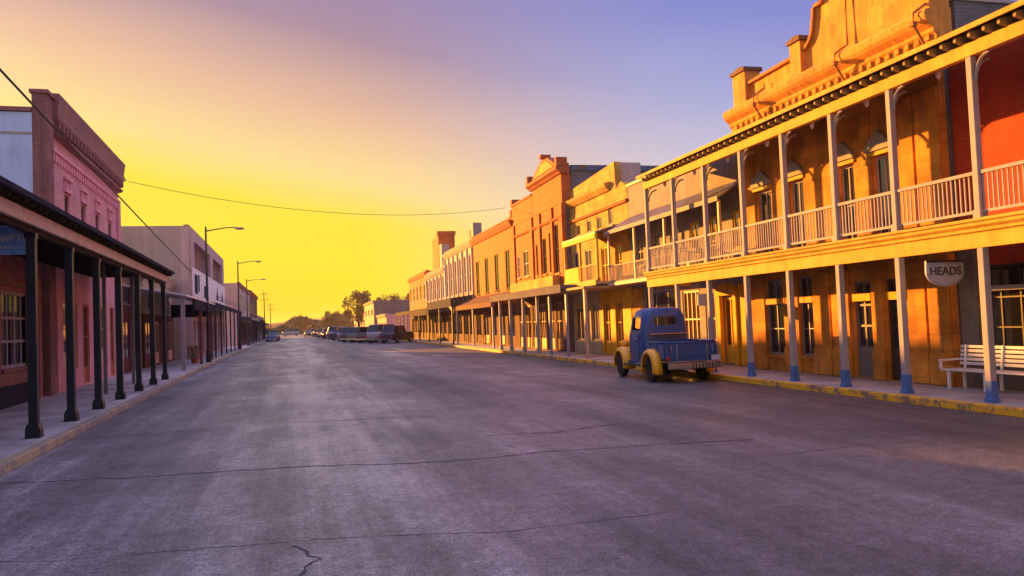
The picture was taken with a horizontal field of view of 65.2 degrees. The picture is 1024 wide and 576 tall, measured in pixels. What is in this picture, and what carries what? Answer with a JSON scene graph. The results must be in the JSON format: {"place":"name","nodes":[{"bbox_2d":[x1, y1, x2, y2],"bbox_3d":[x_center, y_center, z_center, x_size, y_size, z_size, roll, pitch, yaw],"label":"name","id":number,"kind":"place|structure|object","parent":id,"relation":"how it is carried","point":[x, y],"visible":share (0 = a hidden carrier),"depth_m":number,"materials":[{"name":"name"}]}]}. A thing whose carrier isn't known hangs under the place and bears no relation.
{"place":"outdoors","nodes":[
{"label":"outdoors","id":0,"kind":"place"},
{"bbox_2d":[0,88,125,395],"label":"pink brick building","id":1,"kind":"structure","parent":0,"point":[40,157],"depth_m":26.72,"materials":[{"name":"brick"}]},
{"bbox_2d":[63,302,76,370],"bbox_3d":[-15.203,1.654,27.387,0.060,2.292,1.992,-2,-2,-16],"label":"shop window","id":2,"kind":"structure","parent":1,"relation":"in","point":[64,334],"depth_m":26.97,"materials":[{"name":"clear glass"}]},
{"bbox_2d":[83,305,87,382],"bbox_3d":[-15.832,2.067,29.580,0.060,2.892,0.992,-2,-2,-16],"label":"door","id":3,"kind":"structure","parent":1,"relation":"in","point":[85,335],"depth_m":29.82,"materials":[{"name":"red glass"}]},
{"bbox_2d":[110,308,113,375],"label":"door","id":4,"kind":"structure","parent":1,"relation":"in","point":[111,309],"depth_m":34.57,"materials":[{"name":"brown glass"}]},
{"bbox_2d":[0,335,266,459],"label":"pavement","id":5,"kind":"structure","parent":0,"point":[14,422],"depth_m":20.32,"materials":[{"name":"grey concrete"}]},
{"bbox_2d":[0,175,174,438],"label":"covered walkway","id":6,"kind":"structure","parent":5,"relation":"on","point":[68,243],"depth_m":18.54,"materials":[{"name":"brown wood"}]},
{"bbox_2d":[0,225,25,254],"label":"blue sign","id":7,"kind":"object","parent":6,"relation":"hanging from","point":[12,241],"visible":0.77,"depth_m":15.01,"materials":[{"name":"metal"}]},
{"bbox_2d":[186,346,206,363],"bbox_3d":[-18.195,3.785,45.604,1.351,1.038,1.670,-3,-3,25],"label":"potted shrub","id":8,"kind":"object","parent":5,"relation":"on","point":[194,359],"visible":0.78,"depth_m":45.58,"materials":[{"name":"green plant"}]},
{"bbox_2d":[205,227,243,361],"bbox_3d":[-16.789,0.343,46.869,2.320,7.900,0.304,-2,-2,-15],"label":"street lamp","id":9,"kind":"object","parent":5,"relation":"on","point":[208,355],"visible":0.98,"depth_m":46.55,"materials":[{"name":"metal"}]},
{"bbox_2d":[237,261,260,348],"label":"street lamp","id":10,"kind":"object","parent":5,"relation":"on","point":[240,345],"visible":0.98,"depth_m":75.81,"materials":[{"name":"metal"}]},
{"bbox_2d":[246,279,265,345],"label":"street lamp","id":11,"kind":"object","parent":5,"relation":"on","point":[248,342],"visible":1,"depth_m":92.12,"materials":[{"name":"metal"}]},
{"bbox_2d":[224,282,259,345],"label":"striped cornice building","id":12,"kind":"structure","parent":0,"point":[231,292],"depth_m":95.11,"materials":[{"name":"paint"}]},
{"bbox_2d":[249,290,264,341],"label":"brown corner building","id":13,"kind":"structure","parent":0,"point":[253,304],"depth_m":129.91,"materials":[{"name":"brick"}]},
{"bbox_2d":[269,318,334,327],"bbox_3d":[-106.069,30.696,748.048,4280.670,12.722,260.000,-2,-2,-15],"label":"hills","id":14,"kind":"structure","parent":0,"point":[273,325],"depth_m":631.45,"materials":[{"name":"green plant"}]},
{"bbox_2d":[363,300,409,326],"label":"grey roof warehouse","id":15,"kind":"structure","parent":0,"point":[373,309],"depth_m":130.42,"materials":[{"name":"beige paint"}]},
{"bbox_2d":[0,0,1018,322],"label":"sky","id":16,"kind":"structure","parent":0,"point":[396,111],"materials":[{"name":"yellow"}]},
{"bbox_2d":[0,333,1023,575],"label":"road","id":17,"kind":"structure","parent":0,"point":[942,494],"depth_m":9.57,"materials":[{"name":"grey asphalt"}]},
{"bbox_2d":[0,340,265,476],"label":"kerb","id":18,"kind":"structure","parent":17,"relation":"on","point":[18,459],"depth_m":15.87,"materials":[{"name":"grey concrete"}]},
{"bbox_2d":[266,332,277,341],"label":"kerbside car","id":19,"kind":"object","parent":17,"relation":"on","point":[272,336],"visible":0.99,"depth_m":126.34,"materials":[{"name":"blue metal"}]},
{"bbox_2d":[282,328,299,335],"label":"crossing van","id":20,"kind":"object","parent":17,"relation":"on","point":[293,331],"visible":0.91,"depth_m":206.25,"materials":[{"name":"white metal"}]},
{"bbox_2d":[326,326,344,338],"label":"parked van","id":21,"kind":"object","parent":17,"relation":"on","point":[331,330],"visible":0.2,"depth_m":125.16,"materials":[{"name":"white metal"}]},
{"bbox_2d":[339,327,355,341],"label":"parked car","id":22,"kind":"object","parent":17,"relation":"on","point":[343,334],"visible":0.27,"depth_m":95.64,"materials":[{"name":"grey metal"}]},
{"bbox_2d":[346,327,378,342],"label":"parked car","id":23,"kind":"object","parent":17,"relation":"on","point":[351,335],"visible":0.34,"depth_m":92.46,"materials":[{"name":"grey metal"}]},
{"bbox_2d":[355,326,376,342],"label":"parked pickup","id":24,"kind":"object","parent":17,"relation":"on","point":[360,337],"visible":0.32,"depth_m":89.07,"materials":[{"name":"grey metal"}]},
{"bbox_2d":[365,324,394,342],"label":"parked van","id":25,"kind":"object","parent":17,"relation":"on","point":[373,332],"visible":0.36,"depth_m":85.92,"materials":[{"name":"silver metal"}]},
{"bbox_2d":[379,325,413,342],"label":"parked car","id":26,"kind":"object","parent":17,"relation":"on","point":[397,333],"visible":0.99,"depth_m":83.11,"materials":[{"name":"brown metal"}]},
{"bbox_2d":[0,342,912,575],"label":"road cracks","id":27,"kind":"object","parent":17,"relation":"on","point":[304,570],"visible":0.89,"depth_m":10.89,"materials":[{"name":"black asphalt"}]},
{"bbox_2d":[614,307,722,381],"bbox_3d":[4.455,1.621,23.653,1.867,2.112,4.360,-2,-2,-12],"label":"pickup truck","id":28,"kind":"object","parent":17,"relation":"on","point":[655,351],"visible":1,"depth_m":23.06,"materials":[{"name":"blue metal"}]},
{"bbox_2d":[402,340,1023,417],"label":"kerb","id":29,"kind":"structure","parent":17,"relation":"on","point":[1010,411],"depth_m":17.18,"materials":[{"name":"concrete"}]},
{"bbox_2d":[406,338,1023,407],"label":"pavement","id":30,"kind":"structure","parent":0,"point":[1013,398],"depth_m":18.44,"materials":[{"name":"grey concrete"}]},
{"bbox_2d":[636,0,1023,402],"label":"two storey gallery","id":31,"kind":"object","parent":30,"relation":"on","point":[982,232],"visible":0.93,"depth_m":16.90,"materials":[{"name":"beige paint"}]},
{"bbox_2d":[697,289,713,305],"bbox_3d":[5.862,0.154,24.239,0.540,0.760,0.040,-2,-2,-15],"label":"hanging board","id":32,"kind":"object","parent":31,"relation":"hanging from","point":[702,299],"visible":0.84,"depth_m":24.18,"materials":[{"name":"wood"}]},
{"bbox_2d":[924,252,963,285],"bbox_3d":[8.187,-0.358,15.143,0.860,0.650,0.056,-2,-2,-15],"label":"hanging sign","id":33,"kind":"object","parent":31,"relation":"hanging from","point":[944,272],"visible":1,"depth_m":15.12,"materials":[{"name":"metal"}]},
{"bbox_2d":[938,344,1023,391],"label":"slatted bench","id":34,"kind":"object","parent":30,"relation":"on","point":[1002,365],"visible":0.95,"depth_m":15.71,"materials":[{"name":"white wood"}]},
{"label":"ground","id":35,"kind":"structure","parent":0,"visible":0},
{"bbox_2d":[0,255,42,409],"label":"corner store","id":36,"kind":"structure","parent":35,"relation":"on","point":[13,357],"depth_m":21.79,"materials":[{"name":"brick"}]},
{"bbox_2d":[1,290,26,373],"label":"window","id":37,"kind":"structure","parent":36,"relation":"in","point":[15,318],"depth_m":21.66,"materials":[{"name":"white paint"}]},
{"bbox_2d":[122,277,142,373],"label":"narrow brown shop","id":38,"kind":"structure","parent":35,"relation":"on","point":[127,329],"depth_m":37.94,"materials":[{"name":"wood"}]},
{"bbox_2d":[123,282,129,305],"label":"window","id":39,"kind":"structure","parent":38,"relation":"in","point":[125,297],"depth_m":37.66,"materials":[{"name":"grey glass"}]},
{"bbox_2d":[123,320,129,370],"bbox_3d":[-18.105,2.698,37.445,0.060,2.342,1.947,-2,-2,-16],"label":"door","id":40,"kind":"structure","parent":38,"relation":"in","point":[126,339],"depth_m":37.74,"materials":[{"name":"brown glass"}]},
{"bbox_2d":[122,278,214,370],"bbox_3d":[-22.959,1.864,43.537,11.750,5.390,16.200,-2,-2,-15],"label":"cream storefront","id":41,"kind":"object","parent":35,"relation":"on","point":[197,307],"visible":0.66,"depth_m":44.67,"materials":[{"name":"paint"}]},
{"bbox_2d":[145,322,149,365],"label":"door","id":42,"kind":"structure","parent":41,"relation":"in","point":[147,324],"depth_m":43.08,"materials":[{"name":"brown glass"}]},
{"bbox_2d":[155,322,158,362],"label":"shop window","id":43,"kind":"structure","parent":41,"relation":"in","point":[156,323],"depth_m":46.02,"materials":[{"name":"grey glass"}]},
{"bbox_2d":[168,323,172,359],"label":"shop window","id":44,"kind":"structure","parent":41,"relation":"in","point":[169,324],"depth_m":51.08,"materials":[{"name":"grey glass"}]},
{"bbox_2d":[121,224,241,359],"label":"mauve building","id":45,"kind":"structure","parent":35,"relation":"on","point":[185,244],"depth_m":52.73,"materials":[{"name":"paint"}]},
{"bbox_2d":[0,68,190,271],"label":"overhead cable","id":46,"kind":"object","parent":45,"relation":"attached to","point":[42,115],"visible":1,"depth_m":22.43,"materials":[{"name":"metal"}]},
{"bbox_2d":[257,315,268,338],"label":"tan far store","id":47,"kind":"structure","parent":35,"relation":"on","point":[266,324],"depth_m":164.77,"materials":[{"name":"grey paint"}]},
{"bbox_2d":[290,314,310,333],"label":"shade tree","id":48,"kind":"object","parent":35,"relation":"on","point":[301,323],"visible":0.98,"depth_m":252.32,"materials":[{"name":"green plant"}]},
{"bbox_2d":[269,313,354,333],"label":"woodland","id":49,"kind":"object","parent":35,"relation":"on","point":[319,323],"visible":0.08,"depth_m":271.78,"materials":[{"name":"green plant"}]},
{"bbox_2d":[322,310,343,326],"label":"shade tree","id":50,"kind":"object","parent":35,"relation":"on","point":[331,319],"visible":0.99,"depth_m":219.27,"materials":[{"name":"green plant"}]},
{"bbox_2d":[342,290,370,326],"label":"shade tree","id":51,"kind":"object","parent":35,"relation":"on","point":[363,297],"visible":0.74,"depth_m":157.05,"materials":[{"name":"green plant"}]},
{"bbox_2d":[376,293,399,300],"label":"shade tree","id":52,"kind":"object","parent":35,"relation":"on","point":[393,297],"visible":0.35,"depth_m":156.59,"materials":[{"name":"green plant"}]},
{"bbox_2d":[376,314,410,331],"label":"gable store","id":53,"kind":"structure","parent":35,"relation":"on","point":[386,318],"depth_m":113.17,"materials":[{"name":"beige paint"}]},
{"bbox_2d":[395,270,430,338],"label":"corner brick building","id":54,"kind":"structure","parent":35,"relation":"on","point":[417,290],"depth_m":95.31,"materials":[{"name":"white paint"}]},
{"bbox_2d":[410,231,455,341],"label":"tower building","id":55,"kind":"structure","parent":35,"relation":"on","point":[443,242],"depth_m":82.30,"materials":[{"name":"white paint"}]},
{"bbox_2d":[426,230,475,343],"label":"pilastered building","id":56,"kind":"structure","parent":35,"relation":"on","point":[458,276],"depth_m":69.56,"materials":[{"name":"grey paint"}]},
{"bbox_2d":[448,315,451,339],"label":"door","id":57,"kind":"structure","parent":56,"relation":"in","point":[449,316],"depth_m":75.50,"materials":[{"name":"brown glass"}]},
{"bbox_2d":[453,315,456,339],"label":"shop window","id":58,"kind":"structure","parent":56,"relation":"in","point":[454,316],"depth_m":72.74,"materials":[{"name":"brown glass"}]},
{"bbox_2d":[458,314,462,340],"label":"door","id":59,"kind":"structure","parent":56,"relation":"in","point":[459,315],"depth_m":70.38,"materials":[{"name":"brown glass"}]},
{"bbox_2d":[464,313,468,340],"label":"shop window","id":60,"kind":"structure","parent":56,"relation":"in","point":[465,315],"depth_m":67.76,"materials":[{"name":"brown glass"}]},
{"bbox_2d":[455,210,516,347],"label":"brick building","id":61,"kind":"structure","parent":35,"relation":"on","point":[492,261],"depth_m":57.14,"materials":[{"name":"orange brick"}]},
{"bbox_2d":[476,261,479,295],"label":"window","id":62,"kind":"structure","parent":61,"relation":"in","point":[477,263],"depth_m":62.56,"materials":[{"name":"brown glass"}]},
{"bbox_2d":[476,312,481,342],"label":"door","id":63,"kind":"structure","parent":61,"relation":"in","point":[479,330],"depth_m":62.68,"materials":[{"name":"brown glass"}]},
{"bbox_2d":[483,312,488,342],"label":"shop window","id":64,"kind":"structure","parent":61,"relation":"in","point":[485,314],"depth_m":60.23,"materials":[{"name":"glass"}]},
{"bbox_2d":[485,258,489,293],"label":"window","id":65,"kind":"structure","parent":61,"relation":"in","point":[486,260],"depth_m":59.46,"materials":[{"name":"grey glass"}]},
{"bbox_2d":[491,311,496,343],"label":"door","id":66,"kind":"structure","parent":61,"relation":"in","point":[495,321],"depth_m":57.38,"materials":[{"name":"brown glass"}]},
{"bbox_2d":[494,254,499,291],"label":"window","id":67,"kind":"structure","parent":61,"relation":"in","point":[496,256],"depth_m":56.33,"materials":[{"name":"grey wood"}]},
{"bbox_2d":[501,310,505,343],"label":"shop window","id":68,"kind":"structure","parent":61,"relation":"in","point":[503,311],"depth_m":54.90,"materials":[{"name":"glass"}]},
{"bbox_2d":[505,250,510,289],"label":"window","id":69,"kind":"structure","parent":61,"relation":"in","point":[508,275],"depth_m":53.23,"materials":[{"name":"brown wood"}]},
{"bbox_2d":[508,309,515,344],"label":"door","id":70,"kind":"structure","parent":61,"relation":"in","point":[513,314],"depth_m":52.36,"materials":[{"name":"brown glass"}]},
{"bbox_2d":[490,154,657,353],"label":"pediment building","id":71,"kind":"structure","parent":35,"relation":"on","point":[541,230],"depth_m":44.28,"materials":[{"name":"orange brick"}]},
{"bbox_2d":[128,181,500,214],"bbox_3d":[-9.172,-4.656,44.702,22.788,1.022,0.026,0,-3,-40],"label":"overhead wire","id":72,"kind":"object","parent":71,"relation":"hanging from","point":[295,209],"visible":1,"depth_m":42.16,"materials":[{"name":"metal"}]},
{"bbox_2d":[519,306,522,346],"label":"door","id":73,"kind":"structure","parent":71,"relation":"in","point":[520,307],"depth_m":50.42,"materials":[{"name":"brown glass"}]},
{"bbox_2d":[523,250,529,278],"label":"window","id":74,"kind":"structure","parent":71,"relation":"in","point":[526,256],"depth_m":48.81,"materials":[{"name":"white paint"}]},
{"bbox_2d":[526,305,531,346],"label":"door","id":75,"kind":"structure","parent":71,"relation":"in","point":[528,316],"depth_m":48.72,"materials":[{"name":"brown glass"}]},
{"bbox_2d":[533,305,536,347],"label":"door","id":76,"kind":"structure","parent":71,"relation":"in","point":[534,306],"depth_m":47.38,"materials":[{"name":"brown glass"}]},
{"bbox_2d":[540,304,546,348],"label":"door","id":77,"kind":"structure","parent":71,"relation":"in","point":[542,306],"depth_m":45.71,"materials":[{"name":"brown glass"}]},
{"bbox_2d":[542,238,547,275],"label":"window","id":78,"kind":"structure","parent":71,"relation":"in","point":[544,240],"depth_m":44.99,"materials":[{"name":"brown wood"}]},
{"bbox_2d":[548,303,554,348],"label":"door","id":79,"kind":"structure","parent":71,"relation":"in","point":[552,309],"depth_m":43.90,"materials":[{"name":"brown glass"}]},
{"bbox_2d":[555,224,560,274],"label":"window","id":80,"kind":"structure","parent":71,"relation":"in","point":[556,226],"depth_m":42.76,"materials":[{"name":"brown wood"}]},
{"bbox_2d":[556,302,563,349],"bbox_3d":[2.607,2.025,42.589,0.060,2.542,1.092,-2,-2,-14],"label":"door","id":81,"kind":"structure","parent":71,"relation":"in","point":[558,304],"depth_m":42.70,"materials":[{"name":"brown glass"}]},
{"bbox_2d":[547,162,640,358],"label":"yellow stone building","id":82,"kind":"structure","parent":35,"relation":"on","point":[596,204],"depth_m":36.66,"materials":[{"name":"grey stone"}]},
{"bbox_2d":[576,307,584,341],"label":"window","id":83,"kind":"structure","parent":82,"relation":"in","point":[580,311],"depth_m":40.44,"materials":[{"name":"glass"}]},
{"bbox_2d":[585,249,591,279],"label":"window","id":84,"kind":"structure","parent":82,"relation":"in","point":[588,252],"depth_m":39.15,"materials":[{"name":"grey glass"}]},
{"bbox_2d":[591,304,600,342],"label":"window","id":85,"kind":"structure","parent":82,"relation":"in","point":[595,307],"depth_m":38.36,"materials":[{"name":"grey glass"}]},
{"bbox_2d":[601,246,608,280],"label":"window","id":86,"kind":"structure","parent":82,"relation":"in","point":[604,250],"depth_m":37.03,"materials":[{"name":"yellow paint"}]},
{"bbox_2d":[605,303,611,353],"bbox_3d":[4.474,1.850,36.717,0.060,2.312,0.792,-2,-2,-14],"label":"door","id":87,"kind":"structure","parent":82,"relation":"in","point":[607,305],"depth_m":36.85,"materials":[{"name":"yellow paint"}]},
{"bbox_2d":[607,208,613,226],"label":"window","id":88,"kind":"structure","parent":82,"relation":"in","point":[610,210],"depth_m":36.10,"materials":[{"name":"beige paint"}]},
{"bbox_2d":[616,243,622,279],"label":"window","id":89,"kind":"structure","parent":82,"relation":"in","point":[618,246],"depth_m":35.34,"materials":[{"name":"yellow paint"}]},
{"bbox_2d":[617,302,623,346],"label":"door","id":90,"kind":"structure","parent":82,"relation":"in","point":[619,304],"depth_m":35.43,"materials":[{"name":"yellow paint"}]},
{"bbox_2d":[603,153,747,365],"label":"weathered building","id":91,"kind":"structure","parent":35,"relation":"on","point":[729,297],"depth_m":28.31,"materials":[{"name":"beige wood"}]},
{"bbox_2d":[636,237,644,268],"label":"window","id":92,"kind":"structure","parent":91,"relation":"in","point":[639,240],"depth_m":33.06,"materials":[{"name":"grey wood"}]},
{"bbox_2d":[653,232,659,270],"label":"window","id":93,"kind":"structure","parent":91,"relation":"in","point":[656,238],"depth_m":31.50,"materials":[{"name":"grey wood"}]},
{"bbox_2d":[645,288,675,324],"bbox_3d":[5.896,1.034,31.129,0.060,1.942,3.192,-2,-2,-14],"label":"window","id":94,"kind":"structure","parent":91,"relation":"in","point":[665,297],"depth_m":31.18,"materials":[{"name":"grey glass"}]},
{"bbox_2d":[683,290,700,338],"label":"window","id":95,"kind":"structure","parent":91,"relation":"in","point":[691,308],"depth_m":28.76,"materials":[{"name":"white glass"}]},
{"bbox_2d":[690,222,700,257],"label":"window","id":96,"kind":"structure","parent":91,"relation":"in","point":[694,229],"depth_m":28.41,"materials":[{"name":"brown glass"}]},
{"bbox_2d":[706,296,717,343],"bbox_3d":[6.817,1.098,27.384,0.160,1.642,0.812,-2,-2,-14],"label":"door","id":97,"kind":"structure","parent":91,"relation":"in","point":[714,296],"depth_m":27.25,"materials":[{"name":"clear glass"}]},
{"bbox_2d":[710,216,719,260],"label":"window","id":98,"kind":"structure","parent":91,"relation":"in","point":[713,221],"depth_m":27.07,"materials":[{"name":"yellow paint"}]},
{"bbox_2d":[724,298,734,362],"bbox_3d":[7.198,1.383,26.122,0.060,2.142,0.792,-2,-2,-14],"label":"door","id":99,"kind":"structure","parent":91,"relation":"in","point":[728,309],"depth_m":26.30,"materials":[{"name":"yellow paint"}]},
{"bbox_2d":[732,210,741,251],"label":"window","id":100,"kind":"structure","parent":91,"relation":"in","point":[736,215],"depth_m":25.63,"materials":[{"name":"yellow paint"}]},
{"bbox_2d":[723,0,1016,386],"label":"stone building","id":101,"kind":"structure","parent":35,"relation":"on","point":[843,40],"depth_m":19.42,"materials":[{"name":"beige stone"}]},
{"bbox_2d":[760,189,773,252],"bbox_3d":[7.494,-1.909,23.367,0.060,1.872,0.692,-2,-2,-14],"label":"window","id":102,"kind":"structure","parent":101,"relation":"in","point":[765,197],"depth_m":23.46,"materials":[{"name":"white paint"}]},
{"bbox_2d":[767,279,785,357],"bbox_3d":[7.602,0.881,22.997,0.200,2.222,1.012,-2,-2,-14],"label":"window","id":103,"kind":"structure","parent":101,"relation":"in","point":[774,287],"depth_m":23.11,"materials":[{"name":"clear glass"}]},
{"bbox_2d":[792,180,806,247],"bbox_3d":[7.891,-1.987,21.819,0.060,1.872,0.592,-2,-2,-14],"label":"window","id":104,"kind":"structure","parent":101,"relation":"in","point":[798,193],"depth_m":21.92,"materials":[{"name":"white paint"}]},
{"bbox_2d":[800,276,814,359],"bbox_3d":[7.966,0.809,21.567,0.200,2.222,0.762,-2,-2,-14],"label":"window","id":105,"kind":"structure","parent":101,"relation":"in","point":[805,282],"depth_m":21.67,"materials":[{"name":"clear glass"}]},
{"bbox_2d":[841,165,856,238],"bbox_3d":[8.409,-2.038,19.809,0.060,1.972,0.542,-2,-2,-14],"label":"window","id":106,"kind":"structure","parent":101,"relation":"in","point":[848,188],"depth_m":19.89,"materials":[{"name":"white paint"}]},
{"bbox_2d":[854,281,873,377],"bbox_3d":[8.605,1.002,19.396,0.060,2.332,0.642,-2,-2,-14],"label":"door","id":107,"kind":"structure","parent":101,"relation":"in","point":[865,345],"depth_m":19.46,"materials":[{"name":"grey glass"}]},
{"bbox_2d":[875,154,892,233],"bbox_3d":[8.726,-2.100,18.576,0.060,1.972,0.592,-2,-2,-14],"label":"window","id":108,"kind":"structure","parent":101,"relation":"in","point":[882,163],"depth_m":18.69,"materials":[{"name":"white paint"}]},
{"bbox_2d":[887,278,909,379],"bbox_3d":[8.895,0.946,18.269,0.060,2.332,0.672,-2,-2,-14],"label":"door","id":109,"kind":"structure","parent":101,"relation":"in","point":[891,283],"depth_m":18.48,"materials":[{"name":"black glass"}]},
{"bbox_2d":[948,37,1023,390],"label":"red brick building","id":110,"kind":"structure","parent":35,"relation":"on","point":[1001,88],"depth_m":16.01,"materials":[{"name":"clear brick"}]},
{"bbox_2d":[981,262,1023,363],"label":"window","id":111,"kind":"structure","parent":110,"relation":"in","point":[1003,326],"depth_m":15.95,"materials":[{"name":"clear glass"}]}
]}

